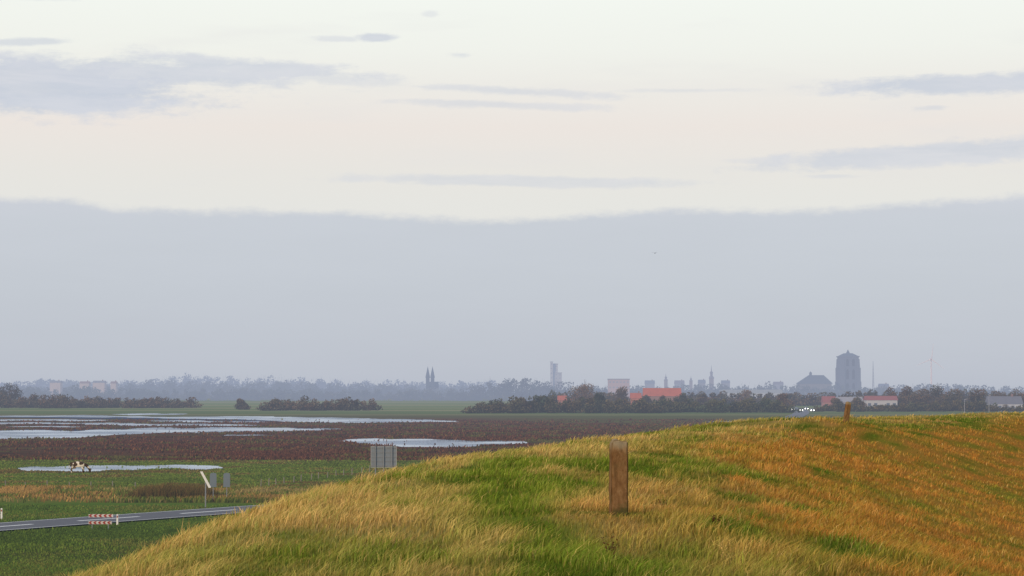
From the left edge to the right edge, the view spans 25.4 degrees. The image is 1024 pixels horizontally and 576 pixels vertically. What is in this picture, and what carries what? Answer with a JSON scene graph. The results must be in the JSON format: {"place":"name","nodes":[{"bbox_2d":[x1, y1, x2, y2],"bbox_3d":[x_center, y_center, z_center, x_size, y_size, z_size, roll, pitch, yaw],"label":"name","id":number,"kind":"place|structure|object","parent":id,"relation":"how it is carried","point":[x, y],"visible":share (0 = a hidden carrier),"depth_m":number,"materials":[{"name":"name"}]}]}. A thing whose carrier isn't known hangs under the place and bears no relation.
{"place":"outdoors","nodes":[
{"label":"outdoors","id":0,"kind":"place"},
{"bbox_2d":[15,426,82,426],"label":"water","id":1,"kind":"structure","parent":0,"point":[45,426],"depth_m":624.87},
{"bbox_2d":[0,419,101,420],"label":"water","id":2,"kind":"structure","parent":0,"point":[47,419],"depth_m":775.13,"materials":[{"name":"grey liquid"}]},
{"bbox_2d":[49,380,62,395],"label":"house","id":3,"kind":"structure","parent":0,"point":[57,385],"depth_m":2447.81,"materials":[{"name":"brick"}]},
{"bbox_2d":[79,380,90,393],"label":"house","id":4,"kind":"structure","parent":0,"point":[87,383],"depth_m":2447.86,"materials":[{"name":"brick"}]},
{"bbox_2d":[92,380,106,393],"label":"house","id":5,"kind":"structure","parent":0,"point":[102,384],"depth_m":2447.81,"materials":[{"name":"brick"}]},
{"bbox_2d":[110,380,117,397],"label":"house","id":6,"kind":"structure","parent":0,"point":[114,385],"depth_m":2447.86,"materials":[{"name":"brick"}]},
{"bbox_2d":[18,465,222,471],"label":"water","id":7,"kind":"structure","parent":0,"point":[102,467],"depth_m":293.97,"materials":[{"name":"grey liquid"}]},
{"bbox_2d":[0,422,259,425],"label":"water","id":8,"kind":"structure","parent":0,"point":[128,424],"depth_m":663.78,"materials":[{"name":"grey liquid"}]},
{"bbox_2d":[118,413,181,414],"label":"water","id":9,"kind":"structure","parent":0,"point":[148,414],"depth_m":936.58,"materials":[{"name":"grey liquid"}]},
{"bbox_2d":[0,427,340,438],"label":"water","id":10,"kind":"structure","parent":0,"point":[25,433],"depth_m":551.53,"materials":[{"name":"grey liquid"}]},
{"bbox_2d":[149,420,261,422],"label":"water","id":11,"kind":"structure","parent":0,"point":[202,421],"depth_m":725.20,"materials":[{"name":"grey liquid"}]},
{"bbox_2d":[0,415,454,422],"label":"water","id":12,"kind":"structure","parent":0,"point":[303,419],"depth_m":805.17,"materials":[{"name":"grey liquid"}]},
{"bbox_2d":[0,407,808,530],"bbox_3d":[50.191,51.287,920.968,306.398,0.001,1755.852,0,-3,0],"label":"road","id":13,"kind":"structure","parent":0,"point":[75,520],"depth_m":177.30,"materials":[{"name":"grey asphalt"}]},
{"bbox_2d":[0,505,253,529],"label":"road marking","id":14,"kind":"object","parent":13,"relation":"on","point":[121,517],"visible":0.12,"depth_m":175.84,"materials":[{"name":"paint"}]},
{"bbox_2d":[425,366,438,393],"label":"church","id":15,"kind":"structure","parent":0,"point":[432,384],"depth_m":2895.95,"materials":[{"name":"stone"}]},
{"bbox_2d":[342,438,526,447],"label":"water","id":16,"kind":"structure","parent":0,"point":[422,442],"depth_m":434.85,"materials":[{"name":"grey liquid"}]},
{"bbox_2d":[0,391,1022,575],"bbox_3d":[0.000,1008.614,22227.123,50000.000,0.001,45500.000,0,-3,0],"label":"ground","id":17,"kind":"structure","parent":0,"point":[430,410],"depth_m":706.95,"materials":[{"name":"green plant"}]},
{"bbox_2d":[0,382,11,405],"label":"tree","id":18,"kind":"object","parent":17,"relation":"on","point":[6,387],"visible":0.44,"depth_m":1398.06,"materials":[{"name":"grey plant"}]},
{"bbox_2d":[7,384,23,406],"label":"tree","id":19,"kind":"object","parent":17,"relation":"on","point":[14,395],"visible":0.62,"depth_m":1376.51,"materials":[{"name":"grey plant"}]},
{"bbox_2d":[0,391,77,407],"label":"shrub belt","id":20,"kind":"object","parent":17,"relation":"on","point":[35,401],"visible":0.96,"depth_m":1274.10,"materials":[{"name":"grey plant"}]},
{"bbox_2d":[69,461,90,472],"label":"cow","id":21,"kind":"object","parent":17,"relation":"on","point":[74,465],"visible":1,"depth_m":274.56},
{"bbox_2d":[89,521,111,528],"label":"chevron sign","id":22,"kind":"object","parent":17,"relation":"on","point":[100,522],"visible":1,"depth_m":163.91,"materials":[{"name":"metal"}]},
{"bbox_2d":[89,514,112,517],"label":"chevron sign","id":23,"kind":"object","parent":17,"relation":"on","point":[100,515],"visible":0.84,"depth_m":176.39,"materials":[{"name":"metal"}]},
{"bbox_2d":[0,503,251,575],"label":"verge grass","id":24,"kind":"structure","parent":17,"relation":"on","point":[90,562],"depth_m":151.54,"materials":[{"name":"green plant"}]},
{"bbox_2d":[66,395,203,407],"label":"shrub belt","id":25,"kind":"object","parent":17,"relation":"on","point":[98,402],"visible":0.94,"depth_m":1281.31,"materials":[{"name":"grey plant"}]},
{"bbox_2d":[0,483,332,502],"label":"roadside reeds","id":26,"kind":"object","parent":17,"relation":"on","point":[241,493],"visible":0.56,"depth_m":214.29,"materials":[{"name":"plant"}]},
{"bbox_2d":[109,481,234,498],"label":"dark reed bed","id":27,"kind":"object","parent":17,"relation":"on","point":[168,490],"visible":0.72,"depth_m":206.41,"materials":[{"name":"plant"}]},
{"bbox_2d":[200,471,210,506],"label":"direction sign","id":28,"kind":"object","parent":17,"relation":"on","point":[205,479],"visible":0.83,"depth_m":193.19,"materials":[{"name":"metal"}]},
{"bbox_2d":[210,472,216,495],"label":"road sign","id":29,"kind":"object","parent":17,"relation":"on","point":[213,479],"visible":0.96,"depth_m":204.35,"materials":[{"name":"metal"}]},
{"bbox_2d":[0,459,436,486],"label":"meadow grass","id":30,"kind":"structure","parent":17,"relation":"on","point":[174,473],"depth_m":274.17,"materials":[{"name":"green plant"}]},
{"bbox_2d":[223,472,229,496],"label":"road sign","id":31,"kind":"object","parent":17,"relation":"on","point":[226,479],"visible":1,"depth_m":204.35,"materials":[{"name":"metal"}]},
{"bbox_2d":[1,378,482,400],"bbox_3d":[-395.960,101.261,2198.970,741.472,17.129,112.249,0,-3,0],"label":"distant woodland","id":32,"kind":"object","parent":17,"relation":"on","point":[255,395],"visible":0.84,"depth_m":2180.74,"materials":[{"name":"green plant"}]},
{"bbox_2d":[235,398,250,409],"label":"tree","id":33,"kind":"object","parent":17,"relation":"on","point":[241,404],"visible":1,"depth_m":1177.25,"materials":[{"name":"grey plant"}]},
{"bbox_2d":[0,371,502,395],"bbox_3d":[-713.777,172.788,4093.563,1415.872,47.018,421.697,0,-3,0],"label":"distant woodland","id":34,"kind":"object","parent":17,"relation":"on","point":[231,379],"visible":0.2,"depth_m":4061.49,"materials":[{"name":"green plant"}]},
{"bbox_2d":[256,395,382,410],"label":"shrub belt","id":35,"kind":"object","parent":17,"relation":"on","point":[345,404],"visible":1,"depth_m":1119.37,"materials":[{"name":"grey plant"}]},
{"bbox_2d":[0,418,725,459],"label":"salt marsh vegetation","id":36,"kind":"object","parent":17,"relation":"on","point":[275,452],"visible":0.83,"depth_m":459.92,"materials":[{"name":"plant"}]},
{"bbox_2d":[371,446,396,473],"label":"road sign","id":37,"kind":"object","parent":17,"relation":"on","point":[383,456],"visible":0.78,"depth_m":220.46,"materials":[{"name":"metal"}]},
{"bbox_2d":[509,397,531,412],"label":"tree","id":38,"kind":"object","parent":17,"relation":"on","point":[524,404],"visible":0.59,"depth_m":996.88,"materials":[{"name":"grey plant"}]},
{"bbox_2d":[533,394,549,412],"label":"tree","id":39,"kind":"object","parent":17,"relation":"on","point":[541,399],"visible":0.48,"depth_m":1016.89,"materials":[{"name":"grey plant"}]},
{"bbox_2d":[451,378,641,400],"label":"distant woodland","id":40,"kind":"object","parent":17,"relation":"on","point":[521,390],"visible":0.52,"depth_m":2128.27,"materials":[{"name":"grey plant"}]},
{"bbox_2d":[550,361,552,386],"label":"lift tower","id":41,"kind":"structure","parent":17,"relation":"on","point":[551,372],"depth_m":2892.04,"materials":[{"name":"grey concrete"}]},
{"bbox_2d":[553,364,557,371],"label":"tower block","id":42,"kind":"structure","parent":17,"relation":"on","point":[555,367],"depth_m":2898.35,"materials":[{"name":"grey glass"}]},
{"bbox_2d":[553,372,561,389],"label":"tower block","id":43,"kind":"structure","parent":17,"relation":"on","point":[557,376],"depth_m":2895.75,"materials":[{"name":"grey concrete"}]},
{"bbox_2d":[460,395,667,412],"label":"shrub belt","id":44,"kind":"object","parent":17,"relation":"on","point":[642,405],"visible":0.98,"depth_m":992.85,"materials":[{"name":"green plant"}]},
{"bbox_2d":[567,384,591,403],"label":"tree","id":45,"kind":"object","parent":17,"relation":"on","point":[577,392],"visible":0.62,"depth_m":1298.09,"materials":[{"name":"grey plant"}]},
{"bbox_2d":[141,413,1023,575],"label":"dike","id":46,"kind":"structure","parent":17,"relation":"on","point":[898,442],"depth_m":41.37,"materials":[{"name":"green plant"}]},
{"bbox_2d":[601,536,618,557],"bbox_3d":[0.641,1.690,14.645,0.110,0.188,0.108,1,-3,-25],"label":"weed plant","id":47,"kind":"object","parent":46,"relation":"on","point":[611,549],"visible":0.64,"depth_m":14.66,"materials":[{"name":"green plant"}]},
{"bbox_2d":[609,439,627,515],"bbox_3d":[0.842,1.588,17.948,0.147,0.799,0.126,1,-3,-9],"label":"marker post","id":48,"kind":"object","parent":46,"relation":"on","point":[618,475],"visible":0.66,"depth_m":17.90,"materials":[{"name":"brown wood"}]},
{"bbox_2d":[710,514,721,525],"bbox_3d":[1.578,1.803,17.537,0.105,0.134,0.081,-1,-3,17],"label":"weed plant","id":49,"kind":"object","parent":46,"relation":"on","point":[713,519],"visible":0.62,"depth_m":17.53,"materials":[{"name":"green plant"}]},
{"bbox_2d":[843,401,850,422],"bbox_3d":[9.398,3.584,63.916,0.147,0.799,0.126,12,-7,-28],"label":"marker post","id":50,"kind":"object","parent":46,"relation":"on","point":[847,410],"visible":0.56,"depth_m":63.88,"materials":[{"name":"brown wood"}]},
{"bbox_2d":[582,381,598,402],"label":"tree","id":51,"kind":"object","parent":17,"relation":"on","point":[591,390],"visible":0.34,"depth_m":1347.64,"materials":[{"name":"grey plant"}]},
{"bbox_2d":[592,392,605,409],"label":"tree","id":52,"kind":"object","parent":17,"relation":"on","point":[601,397],"visible":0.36,"depth_m":1027.33,"materials":[{"name":"grey plant"}]},
{"bbox_2d":[605,387,629,404],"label":"tree","id":53,"kind":"object","parent":17,"relation":"on","point":[620,394],"visible":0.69,"depth_m":1296.83,"materials":[{"name":"grey plant"}]},
{"bbox_2d":[607,379,629,400],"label":"apartment block","id":54,"kind":"structure","parent":17,"relation":"on","point":[614,385],"depth_m":2048.11,"materials":[{"name":"beige concrete"}]},
{"bbox_2d":[642,395,653,402],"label":"tree","id":55,"kind":"object","parent":17,"relation":"on","point":[646,397],"visible":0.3,"depth_m":1246.64,"materials":[{"name":"grey plant"}]},
{"bbox_2d":[657,395,666,403],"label":"tree","id":56,"kind":"object","parent":17,"relation":"on","point":[662,397],"visible":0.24,"depth_m":1197.31,"materials":[{"name":"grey plant"}]},
{"bbox_2d":[673,393,689,404],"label":"tree","id":57,"kind":"object","parent":17,"relation":"on","point":[681,397],"visible":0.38,"depth_m":1196.97,"materials":[{"name":"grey plant"}]},
{"bbox_2d":[694,391,712,404],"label":"tree","id":58,"kind":"object","parent":17,"relation":"on","point":[703,397],"visible":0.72,"depth_m":1296.86,"materials":[{"name":"grey plant"}]},
{"bbox_2d":[652,396,803,412],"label":"shrub belt","id":59,"kind":"object","parent":17,"relation":"on","point":[768,405],"visible":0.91,"depth_m":1019.11,"materials":[{"name":"green plant"}]},
{"bbox_2d":[737,389,759,401],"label":"tree","id":60,"kind":"object","parent":17,"relation":"on","point":[747,392],"visible":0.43,"depth_m":1497.65,"materials":[{"name":"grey plant"}]},
{"bbox_2d":[544,389,1023,405],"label":"shrub belt","id":61,"kind":"object","parent":17,"relation":"on","point":[800,400],"visible":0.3,"depth_m":1480.57,"materials":[{"name":"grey plant"}]},
{"bbox_2d":[776,393,796,407],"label":"tree","id":62,"kind":"object","parent":17,"relation":"on","point":[783,397],"visible":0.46,"depth_m":1147.62,"materials":[{"name":"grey plant"}]},
{"bbox_2d":[589,381,1023,397],"bbox_3d":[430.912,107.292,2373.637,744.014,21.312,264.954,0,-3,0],"label":"distant woodland","id":63,"kind":"object","parent":17,"relation":"on","point":[697,388],"visible":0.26,"depth_m":2335.77,"materials":[{"name":"grey plant"}]},
{"bbox_2d":[830,397,843,405],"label":"tree","id":64,"kind":"object","parent":17,"relation":"on","point":[837,400],"visible":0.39,"depth_m":1097.69,"materials":[{"name":"grey plant"}]},
{"bbox_2d":[851,397,866,407],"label":"tree","id":65,"kind":"object","parent":17,"relation":"on","point":[859,401],"visible":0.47,"depth_m":1097.27,"materials":[{"name":"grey plant"}]},
{"bbox_2d":[885,387,899,405],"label":"tree","id":66,"kind":"object","parent":17,"relation":"on","point":[892,392],"visible":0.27,"depth_m":1197.66,"materials":[{"name":"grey plant"}]},
{"bbox_2d":[897,386,912,406],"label":"tree","id":67,"kind":"object","parent":17,"relation":"on","point":[905,393],"visible":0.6,"depth_m":1167.38,"materials":[{"name":"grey plant"}]},
{"bbox_2d":[901,386,932,405],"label":"tree","id":68,"kind":"object","parent":17,"relation":"on","point":[918,397],"visible":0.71,"depth_m":1147.38,"materials":[{"name":"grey plant"}]},
{"bbox_2d":[813,399,1023,411],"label":"shrub belt","id":69,"kind":"object","parent":17,"relation":"on","point":[981,406],"visible":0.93,"depth_m":1069.44,"materials":[{"name":"green plant"}]},
{"bbox_2d":[921,349,942,390],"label":"wind turbine","id":70,"kind":"object","parent":17,"relation":"on","point":[931,366],"visible":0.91,"depth_m":4594.67,"materials":[{"name":"white metal"}]},
{"bbox_2d":[923,383,945,404],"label":"tree","id":71,"kind":"object","parent":17,"relation":"on","point":[937,390],"visible":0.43,"depth_m":1197.55,"materials":[{"name":"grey plant"}]},
{"bbox_2d":[932,388,963,406],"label":"tree","id":72,"kind":"object","parent":17,"relation":"on","point":[947,396],"visible":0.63,"depth_m":1148.28,"materials":[{"name":"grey plant"}]},
{"bbox_2d":[968,388,985,404],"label":"tree","id":73,"kind":"object","parent":17,"relation":"on","point":[975,396],"visible":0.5,"depth_m":1097.49,"materials":[{"name":"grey plant"}]},
{"bbox_2d":[991,391,1006,395],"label":"tree","id":74,"kind":"object","parent":17,"relation":"on","point":[999,393],"visible":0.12,"depth_m":1248.21,"materials":[{"name":"grey plant"}]},
{"bbox_2d":[985,394,1022,410],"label":"house","id":75,"kind":"structure","parent":17,"relation":"on","point":[1011,401],"depth_m":1080.77,"materials":[{"name":"brick"}]},
{"bbox_2d":[1008,389,1023,404],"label":"tree","id":76,"kind":"object","parent":17,"relation":"on","point":[1018,394],"visible":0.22,"depth_m":1147.04,"materials":[{"name":"grey plant"}]},
{"bbox_2d":[0,0,1023,390],"label":"sky","id":77,"kind":"structure","parent":0,"point":[377,191],"materials":[{"name":"grey"}]},
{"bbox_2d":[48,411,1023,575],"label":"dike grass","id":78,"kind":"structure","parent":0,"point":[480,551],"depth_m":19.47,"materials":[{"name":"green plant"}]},
{"bbox_2d":[557,394,566,406],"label":"house","id":79,"kind":"structure","parent":0,"point":[560,398],"depth_m":1249.73,"materials":[{"name":"brick"}]},
{"bbox_2d":[630,391,641,404],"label":"house","id":80,"kind":"structure","parent":0,"point":[635,396],"depth_m":1279.72,"materials":[{"name":"brick"}]},
{"bbox_2d":[644,379,654,387],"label":"house","id":81,"kind":"structure","parent":0,"point":[649,383],"depth_m":2697.59,"materials":[{"name":"brick"}]},
{"bbox_2d":[642,388,681,401],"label":"barn","id":82,"kind":"structure","parent":0,"point":[658,393],"depth_m":1331.08,"materials":[{"name":"red tile"}]},
{"bbox_2d":[664,376,667,387],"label":"spire tower","id":83,"kind":"structure","parent":0,"point":[665,382],"depth_m":2695.69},
{"bbox_2d":[674,379,684,387],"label":"house","id":84,"kind":"structure","parent":0,"point":[677,382],"depth_m":2749.50,"materials":[{"name":"brick"}]},
{"bbox_2d":[689,378,692,389],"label":"spire tower","id":85,"kind":"structure","parent":0,"point":[690,384],"depth_m":2695.94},
{"bbox_2d":[698,379,705,389],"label":"house","id":86,"kind":"structure","parent":0,"point":[702,382],"depth_m":2698.26,"materials":[{"name":"brick"}]},
{"bbox_2d":[709,366,713,389],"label":"spire tower","id":87,"kind":"structure","parent":0,"point":[711,379],"depth_m":2695.35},
{"bbox_2d":[721,379,729,387],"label":"house","id":88,"kind":"structure","parent":0,"point":[726,382],"depth_m":2698.50,"materials":[{"name":"brick"}]},
{"bbox_2d":[719,390,782,397],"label":"warehouse","id":89,"kind":"structure","parent":0,"point":[764,392],"depth_m":1997.68,"materials":[{"name":"grey metal"}]},
{"bbox_2d":[773,381,783,389],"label":"house","id":90,"kind":"structure","parent":0,"point":[777,385],"depth_m":2697.59,"materials":[{"name":"brick"}]},
{"bbox_2d":[796,371,832,397],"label":"church","id":91,"kind":"structure","parent":0,"point":[813,381],"depth_m":2948.23,"materials":[{"name":"stone"}]},
{"bbox_2d":[821,396,835,405],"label":"farm building","id":92,"kind":"structure","parent":0,"point":[825,400],"depth_m":1180.57,"materials":[{"name":"red brick"}]},
{"bbox_2d":[835,350,860,391],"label":"church tower","id":93,"kind":"structure","parent":0,"point":[847,371],"depth_m":2986.35,"materials":[{"name":"stone"}]},
{"bbox_2d":[836,397,862,405],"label":"farm building","id":94,"kind":"structure","parent":0,"point":[846,399],"depth_m":1190.64,"materials":[{"name":"grey"}]},
{"bbox_2d":[863,396,897,406],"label":"farm building","id":95,"kind":"structure","parent":0,"point":[880,400],"depth_m":1158.60,"materials":[{"name":"white brick"}]},
{"bbox_2d":[878,384,888,389],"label":"house","id":96,"kind":"structure","parent":0,"point":[882,385],"depth_m":2499.26,"materials":[{"name":"brick"}]}
]}

